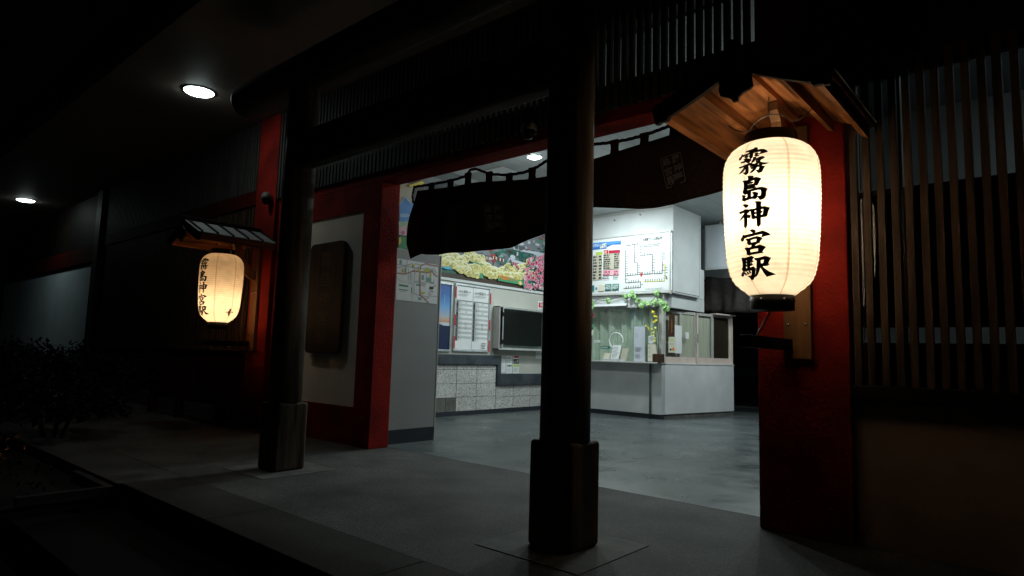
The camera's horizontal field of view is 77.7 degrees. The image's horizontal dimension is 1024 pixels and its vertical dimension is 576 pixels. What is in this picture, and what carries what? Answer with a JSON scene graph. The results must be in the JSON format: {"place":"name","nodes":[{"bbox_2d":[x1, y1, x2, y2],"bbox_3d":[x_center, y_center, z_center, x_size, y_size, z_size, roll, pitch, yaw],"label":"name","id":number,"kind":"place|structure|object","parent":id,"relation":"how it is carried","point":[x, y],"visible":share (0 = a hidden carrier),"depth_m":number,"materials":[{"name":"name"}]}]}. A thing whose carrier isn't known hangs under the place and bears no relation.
{"place":"outdoors","nodes":[
{"label":"outdoors","id":0,"kind":"place"},
{"bbox_2d":[0,434,19,460],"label":"bedding flower","id":1,"kind":"object","parent":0,"point":[16,436],"visible":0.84,"depth_m":6.38,"materials":[{"name":"green plant"}]},
{"bbox_2d":[0,444,30,476],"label":"bedding flower","id":2,"kind":"object","parent":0,"point":[24,448],"visible":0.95,"depth_m":5.76,"materials":[{"name":"green plant"}]},
{"bbox_2d":[1,429,34,457],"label":"bedding flower","id":3,"kind":"object","parent":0,"point":[25,433],"visible":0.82,"depth_m":6.59,"materials":[{"name":"green plant"}]},
{"bbox_2d":[0,545,37,575],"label":"road","id":4,"kind":"structure","parent":0,"point":[12,563],"depth_m":4.27,"materials":[{"name":"black asphalt"}]},
{"bbox_2d":[0,451,112,545],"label":"flower bed","id":5,"kind":"object","parent":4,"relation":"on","point":[58,478],"visible":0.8,"depth_m":5.32,"materials":[{"name":"soil"}]},
{"bbox_2d":[14,470,114,506],"bbox_3d":[-3.834,1.651,5.283,0.945,0.065,0.650,-4,-8,41],"label":"bed edging","id":6,"kind":"object","parent":5,"relation":"on","point":[98,487],"visible":1,"depth_m":5.04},
{"bbox_2d":[0,415,180,515],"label":"pavement","id":7,"kind":"structure","parent":0,"point":[67,454],"depth_m":6.46,"materials":[{"name":"grey concrete"}]},
{"bbox_2d":[0,370,135,436],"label":"round shrub","id":8,"kind":"object","parent":7,"relation":"on","point":[92,391],"visible":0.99,"depth_m":7.60,"materials":[{"name":"green plant"}]},
{"bbox_2d":[0,0,265,575],"label":"sky","id":9,"kind":"structure","parent":0,"point":[38,38],"materials":[{"name":"black"}]},
{"bbox_2d":[71,505,261,575],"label":"step","id":10,"kind":"object","parent":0,"point":[171,552],"visible":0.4,"depth_m":4.22,"materials":[{"name":"concrete"}]},
{"bbox_2d":[3,389,1010,575],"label":"porch floor","id":11,"kind":"structure","parent":0,"point":[446,513],"depth_m":4.71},
{"bbox_2d":[0,335,85,406],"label":"round shrub","id":12,"kind":"object","parent":11,"relation":"on","point":[47,340],"visible":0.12,"depth_m":11.06,"materials":[{"name":"green plant"}]},
{"bbox_2d":[0,338,159,417],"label":"round shrub","id":13,"kind":"object","parent":11,"relation":"on","point":[19,367],"visible":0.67,"depth_m":9.59,"materials":[{"name":"green plant"}]},
{"bbox_2d":[120,476,463,575],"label":"kerb","id":14,"kind":"structure","parent":11,"relation":"on","point":[263,539],"depth_m":4.00,"materials":[{"name":"concrete"}]},
{"bbox_2d":[223,0,647,575],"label":"torii gate","id":15,"kind":"structure","parent":11,"relation":"on","point":[557,67],"depth_m":4.46,"materials":[{"name":"brown wood"}]},
{"bbox_2d":[0,0,1023,575],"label":"station building","id":16,"kind":"structure","parent":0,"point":[892,416],"depth_m":6.51,"materials":[{"name":"red paint"}]},
{"bbox_2d":[15,198,35,202],"bbox_3d":[-12.193,-2.183,15.922,0.410,0.051,0.410,-4,-8,41],"label":"eaves lamp","id":17,"kind":"object","parent":16,"relation":"attached to","point":[25,200],"visible":1,"depth_m":15.83,"materials":[{"name":"white plastic"}]},
{"bbox_2d":[182,85,214,97],"bbox_3d":[-4.335,-2.700,8.793,0.410,0.051,0.410,-4,-8,41],"label":"eaves lamp","id":18,"kind":"object","parent":16,"relation":"attached to","point":[198,91],"visible":1,"depth_m":8.72,"materials":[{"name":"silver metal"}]},
{"bbox_2d":[167,215,276,350],"bbox_3d":[-4.167,-0.039,9.018,1.060,1.825,1.158,-4,-8,41],"label":"lantern bracket","id":19,"kind":"object","parent":16,"relation":"attached to","point":[197,233],"visible":0.98,"depth_m":9.12,"materials":[{"name":"brown wood"}]},
{"bbox_2d":[198,242,243,328],"bbox_3d":[-4.144,-0.054,9.039,0.582,1.266,0.586,-2,-7,28],"label":"paper lantern","id":20,"kind":"object","parent":19,"relation":"hanging from","point":[221,277],"visible":1,"depth_m":8.82,"materials":[{"name":"beige paper"}]},
{"bbox_2d":[261,192,272,204],"bbox_3d":[-3.622,-1.322,9.395,0.150,0.193,0.175,-4,-8,41],"label":"dome light","id":21,"kind":"object","parent":16,"relation":"attached to","point":[266,197],"visible":1,"depth_m":9.34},
{"bbox_2d":[305,240,347,353],"bbox_3d":[-2.438,0.126,8.334,0.800,1.455,0.072,-4,-8,41],"label":"name plaque","id":22,"kind":"object","parent":16,"relation":"attached to","point":[326,298],"visible":0.99,"depth_m":8.27,"materials":[{"name":"brown wood"}]},
{"bbox_2d":[438,282,452,351],"bbox_3d":[-1.410,0.499,11.384,0.030,1.260,0.900,-4,-8,41],"label":"framed poster","id":23,"kind":"object","parent":16,"relation":"attached to","point":[445,317],"visible":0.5,"depth_m":11.62,"materials":[{"name":"blue paper"}]},
{"bbox_2d":[452,283,490,351],"bbox_3d":[-0.753,0.581,12.129,0.039,1.270,0.975,-4,-8,41],"label":"timetable","id":24,"kind":"object","parent":16,"relation":"attached to","point":[471,321],"visible":1,"depth_m":12.12,"materials":[{"name":"white paper"}]},
{"bbox_2d":[424,186,544,291],"bbox_3d":[-0.429,-0.879,12.601,0.045,1.624,4.140,-4,-8,41],"label":"wall mural","id":25,"kind":"object","parent":16,"relation":"attached to","point":[521,265],"depth_m":12.88,"materials":[{"name":"multicoloured"}]},
{"bbox_2d":[501,359,505,371],"bbox_3d":[-0.182,1.558,12.748,0.001,0.270,0.160,-4,-8,41],"label":"notice sheet","id":26,"kind":"object","parent":16,"relation":"attached to","point":[503,363],"visible":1,"depth_m":12.76,"materials":[{"name":"white paper"}]},
{"bbox_2d":[506,356,511,372],"bbox_3d":[-0.056,1.557,12.891,0.005,0.350,0.180,-4,-8,41],"label":"notice sheet","id":27,"kind":"object","parent":16,"relation":"attached to","point":[508,364],"visible":1,"depth_m":12.89,"materials":[{"name":"white paper"}]},
{"bbox_2d":[513,355,518,372],"bbox_3d":[0.086,1.568,13.053,0.005,0.370,0.190,-4,-8,41],"label":"notice sheet","id":28,"kind":"object","parent":16,"relation":"attached to","point":[515,363],"visible":1,"depth_m":13.05,"materials":[{"name":"white paper"}]},
{"bbox_2d":[492,306,542,350],"bbox_3d":[0.200,0.857,13.095,0.184,0.860,1.555,-4,-8,41],"label":"monitor cabinet","id":29,"kind":"object","parent":16,"relation":"attached to","point":[515,328],"visible":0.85,"depth_m":12.96,"materials":[{"name":"metal"}]},
{"bbox_2d":[521,120,536,139],"bbox_3d":[0.165,-1.516,6.105,0.150,0.193,0.175,-4,-8,41],"label":"dome light","id":30,"kind":"object","parent":16,"relation":"attached to","point":[529,129],"visible":1,"depth_m":6.05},
{"bbox_2d":[526,154,542,159],"bbox_3d":[0.337,-1.967,9.575,0.250,0.042,0.250,-4,-8,41],"label":"downlight","id":31,"kind":"object","parent":16,"relation":"attached to","point":[534,156],"visible":0.99,"depth_m":9.53,"materials":[{"name":"white plastic"}]},
{"bbox_2d":[536,351,541,358],"bbox_3d":[0.598,1.442,13.655,0.002,0.155,0.280,-4,-8,41],"label":"notice sheet","id":32,"kind":"object","parent":16,"relation":"attached to","point":[538,354],"visible":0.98,"depth_m":13.62,"materials":[{"name":"grey paper"}]},
{"bbox_2d":[538,301,542,310],"bbox_3d":[0.664,0.451,13.801,0.002,0.320,0.330,-4,-8,41],"label":"notice sheet","id":33,"kind":"object","parent":16,"relation":"attached to","point":[540,305],"visible":0.4,"depth_m":13.75,"materials":[{"name":"white paper"}]},
{"bbox_2d":[406,125,725,258],"bbox_3d":[0.357,-0.933,6.495,4.476,0.987,0.151,-4,-8,41],"label":"noren curtain","id":34,"kind":"object","parent":16,"relation":"hanging from","point":[674,166],"visible":0.78,"depth_m":6.59,"materials":[{"name":"brown fabric"}]},
{"bbox_2d":[705,221,727,270],"bbox_3d":[4.718,-0.935,13.400,1.330,1.050,0.088,-4,-8,41],"label":"blank sign","id":35,"kind":"object","parent":16,"relation":"hanging from","point":[715,253],"visible":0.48,"depth_m":13.64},
{"bbox_2d":[652,39,878,359],"bbox_3d":[1.620,-0.475,4.011,1.060,1.825,1.158,-4,-8,41],"label":"lantern bracket","id":36,"kind":"object","parent":16,"relation":"attached to","point":[722,106],"visible":0.84,"depth_m":3.99,"materials":[{"name":"brown wood"}]},
{"bbox_2d":[723,114,821,311],"bbox_3d":[1.643,-0.489,4.031,0.582,1.266,0.586,-4,-8,41],"label":"paper lantern","id":37,"kind":"object","parent":36,"relation":"hanging from","point":[772,194],"visible":1,"depth_m":3.81,"materials":[{"name":"white paper"}]},
{"bbox_2d":[856,38,1023,391],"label":"window frame","id":38,"kind":"structure","parent":16,"relation":"in","point":[1004,46],"depth_m":4.13,"materials":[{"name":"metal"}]},
{"bbox_2d":[388,400,759,516],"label":"hall floor","id":39,"kind":"structure","parent":0,"point":[711,462],"depth_m":7.88,"materials":[{"name":"grey tile"}]},
{"bbox_2d":[388,248,441,444],"bbox_3d":[-1.292,0.744,8.221,0.051,2.460,0.865,-4,-8,41],"label":"map partition","id":40,"kind":"object","parent":39,"relation":"on","point":[412,407],"visible":0.68,"depth_m":8.21,"materials":[{"name":"metal"}]},
{"bbox_2d":[397,180,424,249],"bbox_3d":[-1.355,-0.969,8.269,0.042,0.968,0.500,-4,-8,41],"label":"mural board","id":41,"kind":"object","parent":40,"relation":"on","point":[405,203],"visible":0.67,"depth_m":8.21,"materials":[{"name":"multicoloured"}]},
{"bbox_2d":[396,258,437,303],"bbox_3d":[-1.231,-0.082,8.313,0.004,0.533,0.705,-4,-8,41],"label":"area map","id":42,"kind":"object","parent":40,"relation":"attached to","point":[416,281],"visible":1,"depth_m":8.30,"materials":[{"name":"white paper"}]},
{"bbox_2d":[591,205,735,419],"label":"ticket office","id":43,"kind":"structure","parent":39,"relation":"on","point":[676,385],"depth_m":12.85,"materials":[{"name":"metal"}]},
{"bbox_2d":[602,353,610,360],"bbox_3d":[1.904,1.388,12.826,0.178,0.153,0.068,-4,-8,41],"label":"leaflet stand","id":44,"kind":"object","parent":43,"relation":"on","point":[606,357],"visible":1,"depth_m":12.82,"materials":[{"name":"beige paper"}]},
{"bbox_2d":[594,303,627,306],"bbox_3d":[2.017,0.350,12.983,0.780,0.060,0.120,-4,-8,41],"label":"tube lamp","id":45,"kind":"object","parent":43,"relation":"attached to","point":[614,304],"visible":1,"depth_m":12.93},
{"bbox_2d":[609,345,621,360],"bbox_3d":[2.067,1.301,12.715,0.238,0.313,0.100,-4,-8,41],"label":"leaflet stand","id":46,"kind":"object","parent":43,"relation":"on","point":[615,353],"visible":1,"depth_m":12.71,"materials":[{"name":"white paper"}]},
{"bbox_2d":[609,332,623,347],"bbox_3d":[2.098,1.062,12.793,0.340,0.340,0.024,-4,-8,41],"label":"wire ring","id":47,"kind":"object","parent":46,"relation":"on","point":[619,334],"visible":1,"depth_m":12.80,"materials":[{"name":"white metal"}]},
{"bbox_2d":[619,348,628,360],"bbox_3d":[2.214,1.320,12.576,0.180,0.253,0.088,-4,-8,41],"label":"leaflet stand","id":48,"kind":"object","parent":43,"relation":"on","point":[624,353],"visible":1,"depth_m":12.57,"materials":[{"name":"beige paper"}]},
{"bbox_2d":[592,289,669,312],"bbox_3d":[2.298,0.281,12.705,1.857,0.487,0.119,-4,-8,41],"label":"vine garland","id":49,"kind":"object","parent":43,"relation":"attached to","point":[663,304],"visible":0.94,"depth_m":12.42,"materials":[{"name":"green plant"}]},
{"bbox_2d":[592,230,671,295],"bbox_3d":[2.080,-0.443,13.078,2.664,1.230,0.068,-4,-8,41],"label":"fare chart","id":50,"kind":"object","parent":43,"relation":"attached to","point":[646,263],"visible":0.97,"depth_m":12.56,"materials":[{"name":"metal"}]},
{"bbox_2d":[592,237,620,293],"bbox_3d":[1.668,-0.438,13.388,1.436,1.140,0.036,-4,-8,41],"label":"ticket poster","id":51,"kind":"object","parent":50,"relation":"attached to","point":[606,274],"visible":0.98,"depth_m":13.14,"materials":[{"name":"paper"}]},
{"bbox_2d":[634,326,644,361],"bbox_3d":[2.504,1.099,12.485,0.243,0.685,0.010,-4,-8,41],"label":"notice card","id":52,"kind":"object","parent":43,"relation":"on","point":[639,343],"visible":1,"depth_m":12.48,"materials":[{"name":"white paper"}]},
{"bbox_2d":[648,344,656,360],"bbox_3d":[2.716,1.253,12.289,0.200,0.330,0.006,-4,-8,41],"label":"notice card","id":53,"kind":"object","parent":43,"relation":"on","point":[652,348],"visible":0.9,"depth_m":12.30,"materials":[{"name":"beige paper"}]},
{"bbox_2d":[645,310,663,361],"bbox_3d":[2.729,0.917,12.233,0.372,1.015,0.160,-4,-8,41],"label":"orchid pot","id":54,"kind":"object","parent":43,"relation":"on","point":[658,357],"visible":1,"depth_m":12.15,"materials":[{"name":"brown wood"}]},
{"bbox_2d":[648,336,654,342],"bbox_3d":[2.707,1.002,12.322,0.134,0.145,0.006,-4,-8,41],"label":"notice card","id":55,"kind":"object","parent":54,"relation":"in","point":[650,339],"visible":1,"depth_m":12.33,"materials":[{"name":"white paper"}]},
{"bbox_2d":[669,315,674,335],"bbox_3d":[3.133,0.734,12.450,0.180,0.420,0.002,6,-7,-37],"label":"poster","id":56,"kind":"object","parent":43,"relation":"attached to","point":[671,325],"visible":1,"depth_m":12.45,"materials":[{"name":"paper"}]},
{"bbox_2d":[669,337,675,352],"bbox_3d":[3.132,1.110,12.415,0.220,0.305,0.004,6,-7,-37],"label":"handbill","id":57,"kind":"object","parent":43,"relation":"attached to","point":[672,344],"visible":1,"depth_m":12.42,"materials":[{"name":"beige paper"}]},
{"bbox_2d":[675,325,688,353],"bbox_3d":[3.371,1.025,12.611,0.440,0.550,0.001,6,-7,-37],"label":"paper sheet","id":58,"kind":"object","parent":43,"relation":"attached to","point":[678,332],"visible":1,"depth_m":12.56,"materials":[{"name":"white paper"}]},
{"bbox_2d":[704,277,757,312],"bbox_3d":[5.148,0.114,13.310,2.303,0.850,0.169,-4,-8,41],"label":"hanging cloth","id":59,"kind":"object","parent":43,"relation":"hanging from","point":[723,295],"visible":0.42,"depth_m":13.79,"materials":[{"name":"black fabric"}]}
]}

